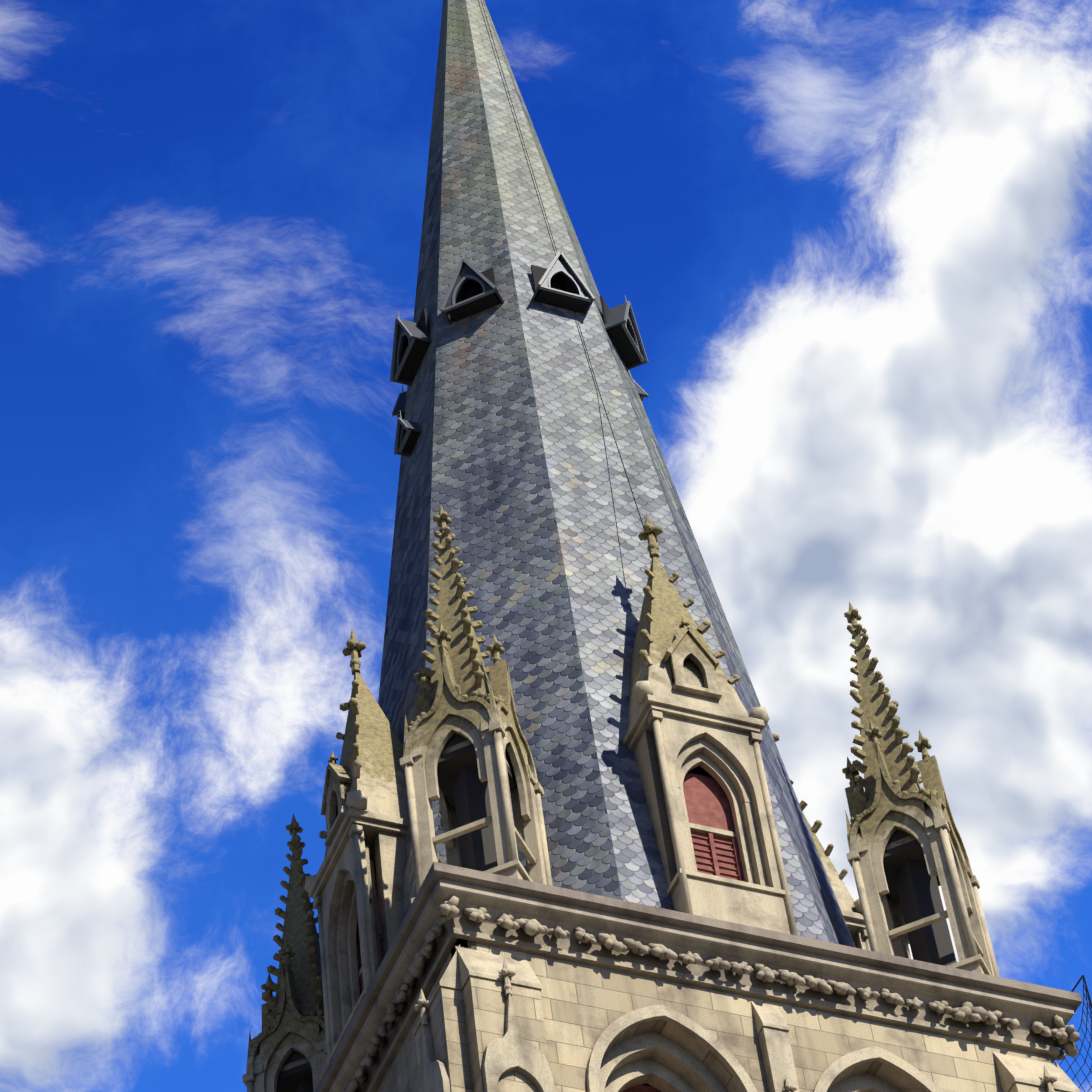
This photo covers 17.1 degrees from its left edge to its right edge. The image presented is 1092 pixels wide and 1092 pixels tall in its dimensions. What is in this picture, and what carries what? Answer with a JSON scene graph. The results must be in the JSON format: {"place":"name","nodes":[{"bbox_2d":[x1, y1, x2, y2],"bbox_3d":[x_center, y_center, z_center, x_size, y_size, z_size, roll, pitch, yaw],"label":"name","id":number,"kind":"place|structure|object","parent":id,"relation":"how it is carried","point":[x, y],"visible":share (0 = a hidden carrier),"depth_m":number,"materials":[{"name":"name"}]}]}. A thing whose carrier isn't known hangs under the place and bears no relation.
{"place":"outdoors","nodes":[
{"label":"outdoors","id":0,"kind":"place"},
{"bbox_2d":[0,0,1091,1091],"label":"sky","id":1,"kind":"structure","parent":0,"point":[848,243],"materials":[{"name":"blue"}]},
{"label":"ground","id":2,"kind":"structure","parent":0,"visible":0},
{"bbox_2d":[315,862,1081,1091],"bbox_3d":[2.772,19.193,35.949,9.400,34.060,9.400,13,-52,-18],"label":"tower","id":3,"kind":"structure","parent":2,"relation":"on","point":[482,981],"depth_m":45.12,"materials":[{"name":"stone"}]},
{"bbox_2d":[305,514,870,1064],"bbox_3d":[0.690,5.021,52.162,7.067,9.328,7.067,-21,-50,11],"label":"gabled dormers","id":4,"kind":"object","parent":3,"relation":"on","point":[687,712],"visible":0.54,"depth_m":49.69,"materials":[{"name":"stone"}]},
{"bbox_2d":[378,0,855,947],"bbox_3d":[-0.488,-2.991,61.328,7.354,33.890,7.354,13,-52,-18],"label":"spire","id":5,"kind":"structure","parent":3,"relation":"on","point":[534,466],"depth_m":55.58,"materials":[{"name":"tile"}]},
{"bbox_2d":[390,247,648,456],"bbox_3d":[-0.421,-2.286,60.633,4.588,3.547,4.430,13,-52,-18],"label":"spire dormers","id":6,"kind":"object","parent":5,"relation":"attached to","point":[558,282],"visible":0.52,"depth_m":60.26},
{"bbox_2d":[242,506,999,1091],"bbox_3d":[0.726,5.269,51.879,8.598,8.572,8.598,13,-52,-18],"label":"corner pinnacles","id":7,"kind":"object","parent":3,"relation":"on","point":[466,760],"visible":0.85,"depth_m":49.50,"materials":[{"name":"stone"}]},
{"bbox_2d":[1059,975,1091,1091],"bbox_3d":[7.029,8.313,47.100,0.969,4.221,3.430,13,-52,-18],"label":"branches","id":8,"kind":"object","parent":3,"relation":"attached to","point":[1086,990],"visible":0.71,"depth_m":47.96,"materials":[{"name":"brown plant"}]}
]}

